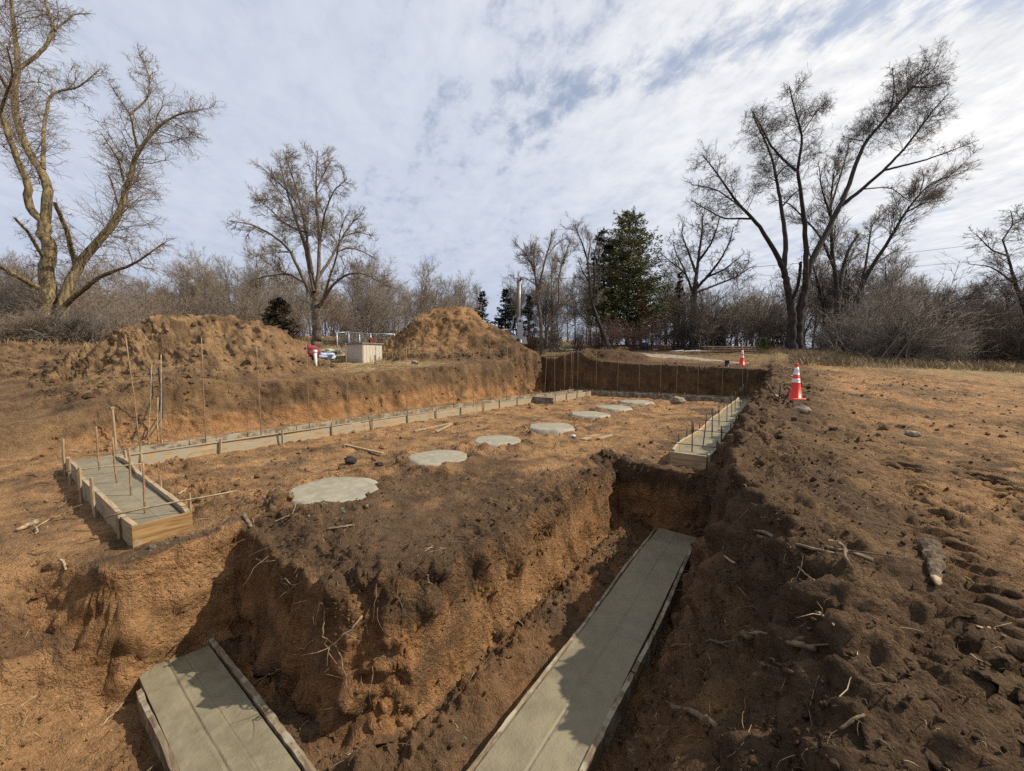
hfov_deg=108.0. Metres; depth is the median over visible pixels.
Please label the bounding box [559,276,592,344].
woodland tree
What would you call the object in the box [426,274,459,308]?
woodland tree
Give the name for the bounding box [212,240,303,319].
woodland tree
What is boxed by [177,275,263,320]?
shrub
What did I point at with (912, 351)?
shrub
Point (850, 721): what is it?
root
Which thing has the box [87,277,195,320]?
shrub
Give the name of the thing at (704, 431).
rebar
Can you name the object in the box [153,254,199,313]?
woodland tree
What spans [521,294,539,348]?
spruce tree
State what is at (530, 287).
woodland tree
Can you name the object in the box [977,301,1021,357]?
shrub
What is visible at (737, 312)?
woodland tree
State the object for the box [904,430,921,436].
rock
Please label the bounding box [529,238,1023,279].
power line
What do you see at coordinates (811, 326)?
shrub
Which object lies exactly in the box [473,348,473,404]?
rebar
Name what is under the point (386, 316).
shrub
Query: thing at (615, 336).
shrub
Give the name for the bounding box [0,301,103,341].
shrub
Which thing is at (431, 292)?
woodland tree
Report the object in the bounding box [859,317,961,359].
shrub
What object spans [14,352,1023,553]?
soil clods
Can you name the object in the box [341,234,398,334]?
woodland tree
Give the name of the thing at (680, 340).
shrub
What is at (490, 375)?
rebar
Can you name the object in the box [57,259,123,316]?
woodland tree
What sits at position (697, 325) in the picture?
shrub
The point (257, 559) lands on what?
root
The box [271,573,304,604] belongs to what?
root
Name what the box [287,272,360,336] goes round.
shrub
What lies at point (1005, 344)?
shrub
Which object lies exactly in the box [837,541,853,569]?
stick
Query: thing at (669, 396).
concrete footing
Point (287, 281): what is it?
woodland tree
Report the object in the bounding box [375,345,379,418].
rebar
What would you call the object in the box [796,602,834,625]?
stick
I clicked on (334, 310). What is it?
woodland tree
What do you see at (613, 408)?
concrete pad
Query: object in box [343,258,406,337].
woodland tree
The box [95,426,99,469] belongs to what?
rebar
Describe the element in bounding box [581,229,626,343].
pine tree
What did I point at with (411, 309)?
shrub
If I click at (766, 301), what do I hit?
shrub
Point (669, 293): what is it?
woodland tree
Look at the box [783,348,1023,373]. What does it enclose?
tall dry grass
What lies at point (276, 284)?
woodland tree
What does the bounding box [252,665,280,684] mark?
root
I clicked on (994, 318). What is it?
shrub
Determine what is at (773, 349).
tall dry grass
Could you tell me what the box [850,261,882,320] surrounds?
woodland tree
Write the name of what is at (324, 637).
root
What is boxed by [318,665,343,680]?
root
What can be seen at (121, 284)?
woodland tree
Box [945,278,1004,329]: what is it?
woodland tree
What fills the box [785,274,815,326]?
woodland tree
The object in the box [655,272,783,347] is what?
shrub
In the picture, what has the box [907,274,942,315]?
woodland tree
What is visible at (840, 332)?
shrub
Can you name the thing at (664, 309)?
woodland tree
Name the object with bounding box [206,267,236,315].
woodland tree
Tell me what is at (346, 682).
root
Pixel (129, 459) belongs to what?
rebar
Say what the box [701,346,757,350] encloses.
lumber stack
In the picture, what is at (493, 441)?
concrete pad
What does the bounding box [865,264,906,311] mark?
woodland tree
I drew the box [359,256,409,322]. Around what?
woodland tree
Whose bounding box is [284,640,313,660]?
root
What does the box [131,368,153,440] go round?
cable
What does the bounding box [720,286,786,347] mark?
shrub
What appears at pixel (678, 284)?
spruce tree
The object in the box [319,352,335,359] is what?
blue tarp
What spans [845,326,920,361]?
shrub
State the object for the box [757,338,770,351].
cedar tree
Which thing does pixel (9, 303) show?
shrub
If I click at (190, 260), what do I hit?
woodland tree
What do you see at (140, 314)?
shrub
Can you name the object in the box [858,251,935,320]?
woodland tree
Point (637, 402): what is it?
concrete pad
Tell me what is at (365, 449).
lath
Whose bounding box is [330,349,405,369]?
short dry grass
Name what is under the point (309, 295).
woodland tree
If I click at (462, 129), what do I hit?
sky
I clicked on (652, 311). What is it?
sapling
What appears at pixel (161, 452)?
concrete footing
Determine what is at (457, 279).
woodland tree
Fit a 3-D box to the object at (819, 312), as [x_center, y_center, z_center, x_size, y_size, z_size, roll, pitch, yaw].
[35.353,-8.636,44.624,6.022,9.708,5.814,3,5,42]
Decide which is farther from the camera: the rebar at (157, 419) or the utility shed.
the utility shed
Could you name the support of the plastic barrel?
on the ground at (114, 634)
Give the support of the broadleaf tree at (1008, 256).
on the ground at (114, 634)
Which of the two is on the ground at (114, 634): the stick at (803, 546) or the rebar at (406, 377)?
the stick at (803, 546)
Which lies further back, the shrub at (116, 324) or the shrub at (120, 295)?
the shrub at (120, 295)
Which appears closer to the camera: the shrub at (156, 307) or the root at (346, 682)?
the root at (346, 682)
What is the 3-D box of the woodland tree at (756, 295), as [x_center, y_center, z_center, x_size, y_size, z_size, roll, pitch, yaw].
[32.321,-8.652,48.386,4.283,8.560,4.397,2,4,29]
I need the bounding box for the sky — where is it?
[0,0,1023,347]
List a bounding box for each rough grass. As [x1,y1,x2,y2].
[0,336,97,351]
[538,348,777,356]
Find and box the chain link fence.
[336,331,396,354]
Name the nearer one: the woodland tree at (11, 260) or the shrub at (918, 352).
the shrub at (918, 352)
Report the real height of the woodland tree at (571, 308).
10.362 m
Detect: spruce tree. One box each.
[474,291,492,324]
[490,289,516,334]
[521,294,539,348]
[667,272,689,338]
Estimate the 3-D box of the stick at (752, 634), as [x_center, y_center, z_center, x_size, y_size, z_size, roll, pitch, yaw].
[1.727,1.674,2.451,0.197,0.517,0.732,-1,4,-8]
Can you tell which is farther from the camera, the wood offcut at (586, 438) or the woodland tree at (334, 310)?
the woodland tree at (334, 310)
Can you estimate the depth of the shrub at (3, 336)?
16.37 m
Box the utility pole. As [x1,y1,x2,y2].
[511,277,522,342]
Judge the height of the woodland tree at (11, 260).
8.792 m
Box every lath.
[343,444,383,454]
[414,423,450,431]
[435,423,452,431]
[452,427,489,433]
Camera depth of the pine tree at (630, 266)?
40.90 m
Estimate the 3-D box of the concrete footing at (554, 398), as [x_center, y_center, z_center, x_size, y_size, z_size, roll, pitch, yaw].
[2.953,0.580,19.599,1.130,0.500,5.075,3,5,36]
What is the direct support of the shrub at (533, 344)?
on the ground at (114, 634)
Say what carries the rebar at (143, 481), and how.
attached to the concrete footing at (120, 508)
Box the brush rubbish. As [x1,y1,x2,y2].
[335,354,344,358]
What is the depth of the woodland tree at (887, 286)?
36.71 m
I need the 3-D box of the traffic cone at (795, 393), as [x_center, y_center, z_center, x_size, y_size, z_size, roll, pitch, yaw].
[7.244,-0.105,9.493,0.380,0.915,0.380,0,4,7]
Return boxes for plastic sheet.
[320,349,341,352]
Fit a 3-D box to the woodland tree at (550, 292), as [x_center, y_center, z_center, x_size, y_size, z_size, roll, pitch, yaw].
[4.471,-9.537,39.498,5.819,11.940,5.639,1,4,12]
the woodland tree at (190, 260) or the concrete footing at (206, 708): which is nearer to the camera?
the concrete footing at (206, 708)
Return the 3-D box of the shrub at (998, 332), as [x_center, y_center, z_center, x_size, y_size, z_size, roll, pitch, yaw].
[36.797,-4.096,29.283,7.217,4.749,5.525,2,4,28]
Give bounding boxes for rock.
[344,456,356,464]
[374,462,383,466]
[669,396,685,404]
[792,406,811,413]
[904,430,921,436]
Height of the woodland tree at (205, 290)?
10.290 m
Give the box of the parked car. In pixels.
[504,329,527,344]
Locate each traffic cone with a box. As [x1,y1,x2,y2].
[739,349,744,364]
[788,363,805,399]
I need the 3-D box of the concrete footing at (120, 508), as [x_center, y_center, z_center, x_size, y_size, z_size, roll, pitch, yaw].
[-5.755,1.346,5.402,5.043,0.722,0.996,2,4,31]
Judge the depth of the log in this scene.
2.75 m
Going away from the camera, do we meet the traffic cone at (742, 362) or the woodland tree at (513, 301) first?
the traffic cone at (742, 362)
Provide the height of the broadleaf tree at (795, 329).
27.135 m
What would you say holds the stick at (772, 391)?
on the ground at (114, 634)
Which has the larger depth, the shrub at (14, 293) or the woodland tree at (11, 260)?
the woodland tree at (11, 260)
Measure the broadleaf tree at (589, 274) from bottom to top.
12.970 m
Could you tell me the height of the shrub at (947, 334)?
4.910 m
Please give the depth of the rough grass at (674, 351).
29.76 m
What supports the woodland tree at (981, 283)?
on the ground at (114, 634)
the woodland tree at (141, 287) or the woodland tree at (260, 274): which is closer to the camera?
the woodland tree at (260, 274)
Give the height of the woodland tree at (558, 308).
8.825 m
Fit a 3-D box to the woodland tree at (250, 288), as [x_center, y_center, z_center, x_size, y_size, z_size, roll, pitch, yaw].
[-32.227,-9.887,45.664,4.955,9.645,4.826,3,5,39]
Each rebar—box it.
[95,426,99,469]
[111,437,117,482]
[125,334,140,449]
[128,448,131,495]
[142,462,145,513]
[147,363,152,444]
[157,397,157,441]
[160,355,161,439]
[201,338,205,442]
[256,341,261,434]
[306,342,309,427]
[345,343,348,422]
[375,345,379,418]
[406,360,406,394]
[430,347,432,410]
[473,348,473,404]
[490,349,490,402]
[506,349,507,399]
[691,419,692,451]
[702,417,706,445]
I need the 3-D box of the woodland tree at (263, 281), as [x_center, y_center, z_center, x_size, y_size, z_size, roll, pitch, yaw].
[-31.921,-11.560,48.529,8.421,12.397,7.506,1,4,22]
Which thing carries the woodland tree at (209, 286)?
on the ground at (114, 634)
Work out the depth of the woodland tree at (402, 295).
51.16 m
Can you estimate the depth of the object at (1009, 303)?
29.11 m
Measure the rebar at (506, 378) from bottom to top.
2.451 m
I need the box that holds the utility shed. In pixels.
[343,342,383,362]
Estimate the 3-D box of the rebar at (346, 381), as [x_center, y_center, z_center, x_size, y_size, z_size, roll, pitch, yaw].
[-4.702,0.007,10.610,0.021,2.420,0.054,-3,4,-34]
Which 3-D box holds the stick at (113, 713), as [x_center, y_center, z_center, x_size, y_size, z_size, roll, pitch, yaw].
[-3.598,2.948,3.324,0.071,0.104,0.310,1,4,10]
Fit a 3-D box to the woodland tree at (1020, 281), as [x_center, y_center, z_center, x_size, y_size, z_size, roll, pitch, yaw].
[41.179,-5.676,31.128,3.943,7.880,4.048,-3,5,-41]
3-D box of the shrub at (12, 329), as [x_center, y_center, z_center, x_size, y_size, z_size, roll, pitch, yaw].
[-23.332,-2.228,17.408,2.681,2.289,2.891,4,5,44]
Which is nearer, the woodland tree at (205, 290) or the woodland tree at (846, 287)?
the woodland tree at (846, 287)
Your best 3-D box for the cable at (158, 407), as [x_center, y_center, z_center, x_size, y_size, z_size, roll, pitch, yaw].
[-9.088,0.482,9.324,0.132,1.836,0.699,0,4,-1]
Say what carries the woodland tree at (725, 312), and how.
on the ground at (114, 634)
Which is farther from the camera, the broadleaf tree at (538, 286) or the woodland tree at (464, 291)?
the woodland tree at (464, 291)
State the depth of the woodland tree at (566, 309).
55.61 m
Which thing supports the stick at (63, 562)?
on the ground at (114, 634)
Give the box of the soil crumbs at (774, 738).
[0,434,1023,770]
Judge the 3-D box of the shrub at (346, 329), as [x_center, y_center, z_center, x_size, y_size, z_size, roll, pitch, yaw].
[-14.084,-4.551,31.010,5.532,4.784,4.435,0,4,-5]
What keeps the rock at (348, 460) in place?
on the ground at (114, 634)
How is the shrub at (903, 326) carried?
on the ground at (114, 634)
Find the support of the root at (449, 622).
on the ground at (114, 634)
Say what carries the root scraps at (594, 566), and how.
on the ground at (114, 634)
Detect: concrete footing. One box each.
[61,439,237,548]
[112,389,585,465]
[136,637,318,770]
[467,527,696,770]
[533,391,590,403]
[568,389,751,402]
[670,397,749,469]
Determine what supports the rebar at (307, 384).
attached to the concrete footing at (161, 452)
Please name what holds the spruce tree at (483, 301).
on the ground at (114, 634)
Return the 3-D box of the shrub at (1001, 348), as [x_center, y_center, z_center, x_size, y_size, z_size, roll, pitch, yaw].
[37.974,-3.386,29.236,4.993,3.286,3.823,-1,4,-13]
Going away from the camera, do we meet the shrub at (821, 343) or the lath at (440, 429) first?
the lath at (440, 429)
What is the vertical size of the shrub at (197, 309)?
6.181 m
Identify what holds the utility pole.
on the ground at (114, 634)
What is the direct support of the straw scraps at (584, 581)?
on the ground at (114, 634)
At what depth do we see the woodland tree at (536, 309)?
42.34 m
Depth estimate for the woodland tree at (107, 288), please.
44.64 m
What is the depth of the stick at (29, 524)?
4.45 m
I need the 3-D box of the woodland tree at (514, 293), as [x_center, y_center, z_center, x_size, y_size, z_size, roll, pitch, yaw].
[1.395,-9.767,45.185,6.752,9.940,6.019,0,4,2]
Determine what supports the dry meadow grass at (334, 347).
on the ground at (114, 634)
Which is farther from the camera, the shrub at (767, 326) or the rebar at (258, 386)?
the shrub at (767, 326)
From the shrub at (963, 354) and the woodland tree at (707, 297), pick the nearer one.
the shrub at (963, 354)
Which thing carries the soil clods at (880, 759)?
on the ground at (114, 634)
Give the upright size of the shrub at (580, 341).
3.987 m
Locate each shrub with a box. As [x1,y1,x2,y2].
[0,255,128,318]
[0,277,76,318]
[0,284,36,328]
[0,284,55,326]
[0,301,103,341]
[0,303,57,342]
[0,315,26,340]
[9,291,138,341]
[11,315,104,342]
[18,303,140,344]
[53,295,149,341]
[62,297,150,340]
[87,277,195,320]
[100,290,164,324]
[131,288,196,315]
[139,286,215,315]
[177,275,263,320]
[198,278,280,320]
[226,275,309,333]
[285,300,322,337]
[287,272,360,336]
[311,303,376,345]
[324,284,401,342]
[341,278,421,337]
[351,297,422,342]
[375,275,457,334]
[406,286,474,320]
[420,286,494,321]
[523,305,593,351]
[523,322,551,352]
[563,317,600,350]
[573,326,623,348]
[588,313,631,349]
[601,324,673,350]
[638,315,686,351]
[646,309,715,349]
[649,286,744,349]
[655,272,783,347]
[675,312,753,349]
[717,271,847,347]
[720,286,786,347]
[726,277,812,345]
[757,306,817,346]
[778,305,932,354]
[803,306,847,347]
[803,318,844,342]
[803,324,849,350]
[807,296,882,349]
[809,308,896,351]
[810,251,1018,364]
[813,304,1000,359]
[821,292,931,353]
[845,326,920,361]
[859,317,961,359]
[885,326,963,363]
[891,341,940,362]
[894,317,982,359]
[907,283,1023,361]
[916,286,1023,358]
[916,325,981,362]
[919,321,997,364]
[954,297,1023,364]
[957,329,1009,360]
[960,286,1022,340]
[968,305,1022,358]
[974,311,1023,361]
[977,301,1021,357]
[979,323,1014,358]
[988,294,1023,351]
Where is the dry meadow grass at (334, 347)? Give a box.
[293,310,425,362]
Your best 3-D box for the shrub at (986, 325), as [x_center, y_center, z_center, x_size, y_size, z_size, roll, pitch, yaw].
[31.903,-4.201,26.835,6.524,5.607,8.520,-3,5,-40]
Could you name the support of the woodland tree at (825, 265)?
on the ground at (114, 634)
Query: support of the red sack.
on the ground at (114, 634)
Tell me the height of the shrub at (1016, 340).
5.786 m
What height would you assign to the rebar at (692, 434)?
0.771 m
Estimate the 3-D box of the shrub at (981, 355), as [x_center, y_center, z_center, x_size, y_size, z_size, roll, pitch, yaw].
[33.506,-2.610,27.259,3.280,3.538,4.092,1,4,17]
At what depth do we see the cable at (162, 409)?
9.59 m
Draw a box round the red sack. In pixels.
[304,344,320,358]
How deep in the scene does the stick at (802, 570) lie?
2.69 m
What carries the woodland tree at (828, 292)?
on the ground at (114, 634)
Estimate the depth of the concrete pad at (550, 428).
10.15 m
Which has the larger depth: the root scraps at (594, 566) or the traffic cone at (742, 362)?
the traffic cone at (742, 362)
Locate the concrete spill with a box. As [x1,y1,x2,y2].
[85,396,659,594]
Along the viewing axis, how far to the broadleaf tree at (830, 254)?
32.39 m
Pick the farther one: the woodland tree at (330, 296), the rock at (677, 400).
the woodland tree at (330, 296)
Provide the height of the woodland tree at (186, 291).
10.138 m
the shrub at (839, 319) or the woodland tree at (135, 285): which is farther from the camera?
the woodland tree at (135, 285)
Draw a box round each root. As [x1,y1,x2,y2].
[252,558,274,573]
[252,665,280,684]
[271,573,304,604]
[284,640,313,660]
[300,610,345,655]
[318,643,356,723]
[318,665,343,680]
[325,615,362,669]
[427,574,432,593]
[442,610,459,634]
[839,713,865,730]
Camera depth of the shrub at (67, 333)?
16.65 m
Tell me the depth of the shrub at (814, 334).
34.67 m
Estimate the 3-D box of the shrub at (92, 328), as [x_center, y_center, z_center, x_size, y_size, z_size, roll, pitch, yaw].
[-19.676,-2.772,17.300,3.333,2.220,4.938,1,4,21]
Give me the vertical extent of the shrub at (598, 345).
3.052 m
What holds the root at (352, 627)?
on the ground at (114, 634)
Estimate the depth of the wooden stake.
8.13 m
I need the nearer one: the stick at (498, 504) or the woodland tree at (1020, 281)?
the stick at (498, 504)
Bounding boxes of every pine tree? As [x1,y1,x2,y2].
[580,206,677,345]
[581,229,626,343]
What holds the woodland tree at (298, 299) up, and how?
on the ground at (114, 634)
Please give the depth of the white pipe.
15.55 m
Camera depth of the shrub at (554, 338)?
33.54 m
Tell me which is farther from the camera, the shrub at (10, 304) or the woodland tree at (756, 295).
the woodland tree at (756, 295)
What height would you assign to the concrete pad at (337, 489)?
0.363 m
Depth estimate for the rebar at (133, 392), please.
7.16 m
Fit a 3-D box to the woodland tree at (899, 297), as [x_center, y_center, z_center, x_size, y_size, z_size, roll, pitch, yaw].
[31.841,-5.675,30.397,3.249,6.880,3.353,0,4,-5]
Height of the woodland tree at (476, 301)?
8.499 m
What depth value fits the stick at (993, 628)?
2.17 m
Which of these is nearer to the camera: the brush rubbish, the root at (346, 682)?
the root at (346, 682)
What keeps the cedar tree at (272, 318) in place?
on the ground at (114, 634)
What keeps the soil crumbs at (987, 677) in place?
on the ground at (114, 634)
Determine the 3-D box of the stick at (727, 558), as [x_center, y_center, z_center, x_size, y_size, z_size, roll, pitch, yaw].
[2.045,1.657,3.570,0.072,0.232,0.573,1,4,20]
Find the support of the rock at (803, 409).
on the ground at (114, 634)
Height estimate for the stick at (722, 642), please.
0.787 m
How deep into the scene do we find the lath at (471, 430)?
10.70 m
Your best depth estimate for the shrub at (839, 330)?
32.40 m
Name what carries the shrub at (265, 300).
on the ground at (114, 634)
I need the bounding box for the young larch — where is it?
[635,285,645,332]
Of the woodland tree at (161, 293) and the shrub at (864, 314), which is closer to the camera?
the shrub at (864, 314)
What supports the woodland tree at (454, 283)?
on the ground at (114, 634)
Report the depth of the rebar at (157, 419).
9.00 m
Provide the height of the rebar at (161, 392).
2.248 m
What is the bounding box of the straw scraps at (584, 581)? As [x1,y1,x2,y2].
[0,395,1023,770]
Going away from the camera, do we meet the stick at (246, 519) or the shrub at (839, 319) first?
the stick at (246, 519)
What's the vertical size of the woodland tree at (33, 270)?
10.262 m
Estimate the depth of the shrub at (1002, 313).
29.95 m
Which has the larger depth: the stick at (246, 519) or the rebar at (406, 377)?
the rebar at (406, 377)
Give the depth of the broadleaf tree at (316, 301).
28.87 m
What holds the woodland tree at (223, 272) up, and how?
on the ground at (114, 634)
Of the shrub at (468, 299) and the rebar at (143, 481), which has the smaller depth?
the rebar at (143, 481)
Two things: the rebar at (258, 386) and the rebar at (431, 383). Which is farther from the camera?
the rebar at (431, 383)
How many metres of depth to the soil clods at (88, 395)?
13.18 m
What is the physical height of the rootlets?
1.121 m
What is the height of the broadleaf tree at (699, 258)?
15.301 m
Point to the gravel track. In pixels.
(679, 357)
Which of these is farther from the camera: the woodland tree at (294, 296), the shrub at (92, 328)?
the woodland tree at (294, 296)
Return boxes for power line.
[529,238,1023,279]
[740,257,1017,276]
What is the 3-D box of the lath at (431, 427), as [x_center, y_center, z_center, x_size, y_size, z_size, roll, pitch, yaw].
[-2.350,1.244,11.185,0.070,0.051,1.509,2,4,34]
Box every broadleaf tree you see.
[0,0,225,340]
[222,138,402,346]
[509,228,578,353]
[559,213,609,348]
[658,202,758,348]
[681,34,978,353]
[767,133,986,352]
[960,203,1023,317]
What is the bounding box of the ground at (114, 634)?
[0,306,1023,770]
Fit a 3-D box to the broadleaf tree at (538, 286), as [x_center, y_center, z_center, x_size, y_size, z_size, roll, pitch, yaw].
[3.292,-8.027,32.189,6.571,11.312,5.212,3,5,36]
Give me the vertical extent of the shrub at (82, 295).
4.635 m
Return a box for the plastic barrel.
[639,342,648,349]
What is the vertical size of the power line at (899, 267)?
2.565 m
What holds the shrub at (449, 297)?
on the ground at (114, 634)
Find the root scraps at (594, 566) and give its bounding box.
[0,390,1021,770]
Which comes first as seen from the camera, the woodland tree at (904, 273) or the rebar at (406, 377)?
the rebar at (406, 377)
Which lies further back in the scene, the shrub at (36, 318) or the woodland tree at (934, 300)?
the woodland tree at (934, 300)
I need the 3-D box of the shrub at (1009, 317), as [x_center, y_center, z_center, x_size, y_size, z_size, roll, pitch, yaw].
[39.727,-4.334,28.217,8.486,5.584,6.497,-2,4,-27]
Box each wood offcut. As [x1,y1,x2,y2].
[580,434,599,440]
[597,434,613,439]
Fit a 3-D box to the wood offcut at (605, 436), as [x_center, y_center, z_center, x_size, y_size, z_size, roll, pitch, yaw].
[2.421,1.329,9.638,0.663,0.042,0.100,-4,5,-44]
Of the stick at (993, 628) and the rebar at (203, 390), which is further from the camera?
the rebar at (203, 390)
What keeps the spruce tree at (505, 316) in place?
on the ground at (114, 634)
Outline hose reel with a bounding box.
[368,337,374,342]
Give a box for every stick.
[15,519,39,530]
[30,504,83,533]
[58,558,66,569]
[87,699,131,734]
[241,513,252,527]
[326,524,354,530]
[481,498,514,511]
[669,702,718,726]
[673,639,735,647]
[716,546,735,563]
[739,630,828,652]
[753,529,903,561]
[756,534,835,554]
[765,381,779,401]
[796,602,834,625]
[797,566,814,579]
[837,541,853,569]
[975,622,1011,636]
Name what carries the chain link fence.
on the ground at (114, 634)
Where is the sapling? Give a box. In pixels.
[643,307,657,334]
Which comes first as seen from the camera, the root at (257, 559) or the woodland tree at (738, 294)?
the root at (257, 559)
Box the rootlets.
[166,464,760,768]
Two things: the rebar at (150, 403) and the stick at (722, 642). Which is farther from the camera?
the rebar at (150, 403)
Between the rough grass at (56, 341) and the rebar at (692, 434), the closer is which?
the rebar at (692, 434)
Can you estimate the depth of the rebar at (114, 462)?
5.40 m
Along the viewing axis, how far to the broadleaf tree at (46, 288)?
19.14 m
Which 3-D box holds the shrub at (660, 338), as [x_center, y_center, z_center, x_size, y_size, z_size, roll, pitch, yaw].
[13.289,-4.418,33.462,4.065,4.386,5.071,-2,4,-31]
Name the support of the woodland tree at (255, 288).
on the ground at (114, 634)
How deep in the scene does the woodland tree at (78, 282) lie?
42.64 m
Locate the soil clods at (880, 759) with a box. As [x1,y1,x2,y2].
[0,407,1023,770]
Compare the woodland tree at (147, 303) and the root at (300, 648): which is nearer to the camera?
the root at (300, 648)
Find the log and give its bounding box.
[919,538,945,585]
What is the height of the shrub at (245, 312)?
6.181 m
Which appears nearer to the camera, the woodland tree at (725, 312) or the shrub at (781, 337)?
the shrub at (781, 337)
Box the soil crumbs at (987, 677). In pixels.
[765,366,1023,724]
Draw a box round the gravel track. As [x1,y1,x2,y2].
[545,348,750,363]
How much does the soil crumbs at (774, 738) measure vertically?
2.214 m
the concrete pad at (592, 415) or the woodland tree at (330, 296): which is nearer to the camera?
the concrete pad at (592, 415)
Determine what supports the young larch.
on the ground at (114, 634)
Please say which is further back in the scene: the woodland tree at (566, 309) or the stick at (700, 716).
the woodland tree at (566, 309)
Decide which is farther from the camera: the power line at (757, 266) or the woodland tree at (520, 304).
the woodland tree at (520, 304)
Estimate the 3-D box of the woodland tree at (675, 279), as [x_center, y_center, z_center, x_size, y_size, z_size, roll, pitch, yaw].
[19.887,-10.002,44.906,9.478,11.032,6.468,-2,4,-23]
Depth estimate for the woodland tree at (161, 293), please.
48.68 m
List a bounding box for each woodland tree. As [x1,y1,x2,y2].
[0,245,59,306]
[0,250,38,312]
[55,257,96,314]
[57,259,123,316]
[79,259,142,314]
[91,270,148,316]
[117,275,158,311]
[122,274,156,310]
[135,281,171,312]
[145,283,179,310]
[147,273,178,297]
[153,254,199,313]
[159,256,206,312]
[162,241,238,315]
[172,244,241,313]
[176,260,228,314]
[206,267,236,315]
[209,252,244,307]
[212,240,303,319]
[223,272,271,315]
[226,270,266,313]
[231,252,304,321]
[248,262,310,321]
[262,276,293,298]
[272,272,310,319]
[274,272,323,326]
[286,261,342,335]
[319,276,344,335]
[321,291,346,334]
[339,253,366,315]
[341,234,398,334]
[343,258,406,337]
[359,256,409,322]
[391,281,414,333]
[407,254,441,313]
[417,280,438,310]
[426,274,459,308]
[444,276,466,306]
[445,268,478,311]
[446,278,472,305]
[463,282,490,313]
[496,266,544,323]
[498,285,522,335]
[510,286,529,333]
[520,273,550,333]
[523,289,554,330]
[528,242,578,343]
[531,277,559,341]
[543,287,566,329]
[553,270,585,341]
[553,275,582,341]
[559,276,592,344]
[568,279,595,343]
[649,281,678,343]
[655,260,708,324]
[657,280,683,322]
[698,284,719,326]
[716,296,733,327]
[718,277,756,345]
[726,296,748,344]
[747,288,769,315]
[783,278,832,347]
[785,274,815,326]
[795,240,874,330]
[795,250,837,346]
[810,239,903,349]
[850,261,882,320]
[855,241,931,311]
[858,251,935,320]
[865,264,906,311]
[867,270,918,318]
[873,276,924,320]
[890,278,937,318]
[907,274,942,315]
[915,283,961,331]
[931,280,967,331]
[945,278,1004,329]
[954,274,992,321]
[979,270,1023,310]
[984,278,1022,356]
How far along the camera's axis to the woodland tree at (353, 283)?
45.45 m
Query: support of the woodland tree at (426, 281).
on the ground at (114, 634)
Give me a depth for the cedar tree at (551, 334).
36.76 m
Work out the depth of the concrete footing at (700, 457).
8.21 m
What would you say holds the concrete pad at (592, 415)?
on the ground at (114, 634)
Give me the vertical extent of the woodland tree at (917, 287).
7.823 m
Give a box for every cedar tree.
[259,297,299,337]
[544,314,559,349]
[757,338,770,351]
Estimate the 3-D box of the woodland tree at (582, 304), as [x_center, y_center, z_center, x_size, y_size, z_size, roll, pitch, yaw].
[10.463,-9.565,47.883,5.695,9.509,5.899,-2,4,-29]
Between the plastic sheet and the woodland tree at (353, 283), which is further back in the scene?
the woodland tree at (353, 283)
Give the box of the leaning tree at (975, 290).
[870,257,1023,360]
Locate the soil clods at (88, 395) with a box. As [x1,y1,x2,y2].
[0,307,606,403]
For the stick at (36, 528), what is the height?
0.148 m
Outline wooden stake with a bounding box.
[109,407,116,449]
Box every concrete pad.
[287,477,378,505]
[408,450,466,465]
[474,435,520,447]
[529,422,574,434]
[569,411,610,419]
[596,405,632,411]
[618,400,654,405]
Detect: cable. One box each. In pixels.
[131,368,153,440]
[142,368,160,439]
[146,368,162,440]
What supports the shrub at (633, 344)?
on the ground at (114, 634)
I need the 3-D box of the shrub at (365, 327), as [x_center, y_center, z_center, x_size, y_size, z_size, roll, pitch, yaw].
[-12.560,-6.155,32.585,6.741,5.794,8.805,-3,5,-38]
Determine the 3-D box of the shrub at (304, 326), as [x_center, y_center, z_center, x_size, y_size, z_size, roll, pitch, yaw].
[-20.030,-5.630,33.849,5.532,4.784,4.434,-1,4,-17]
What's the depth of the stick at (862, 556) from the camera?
2.78 m
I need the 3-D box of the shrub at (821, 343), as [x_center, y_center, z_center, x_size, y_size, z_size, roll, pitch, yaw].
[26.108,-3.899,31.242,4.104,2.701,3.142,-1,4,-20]
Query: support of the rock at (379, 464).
on the ground at (114, 634)
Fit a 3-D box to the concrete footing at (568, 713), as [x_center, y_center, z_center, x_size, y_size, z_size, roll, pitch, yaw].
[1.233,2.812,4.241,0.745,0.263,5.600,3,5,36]
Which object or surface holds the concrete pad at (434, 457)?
on the ground at (114, 634)
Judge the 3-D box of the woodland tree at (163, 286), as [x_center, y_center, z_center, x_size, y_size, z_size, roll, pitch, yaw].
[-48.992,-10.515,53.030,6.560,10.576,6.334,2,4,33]
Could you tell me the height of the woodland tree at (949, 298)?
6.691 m
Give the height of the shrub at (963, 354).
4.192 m
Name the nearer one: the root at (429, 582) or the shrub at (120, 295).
the root at (429, 582)
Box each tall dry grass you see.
[756,345,831,355]
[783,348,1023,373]
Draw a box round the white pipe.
[313,350,316,365]
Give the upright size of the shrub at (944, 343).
4.817 m
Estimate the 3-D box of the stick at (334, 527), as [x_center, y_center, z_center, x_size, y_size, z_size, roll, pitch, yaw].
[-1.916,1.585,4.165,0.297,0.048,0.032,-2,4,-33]
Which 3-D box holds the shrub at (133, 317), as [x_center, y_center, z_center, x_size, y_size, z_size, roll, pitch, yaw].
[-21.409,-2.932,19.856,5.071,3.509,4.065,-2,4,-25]
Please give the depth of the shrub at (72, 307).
19.55 m
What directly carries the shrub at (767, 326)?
on the ground at (114, 634)

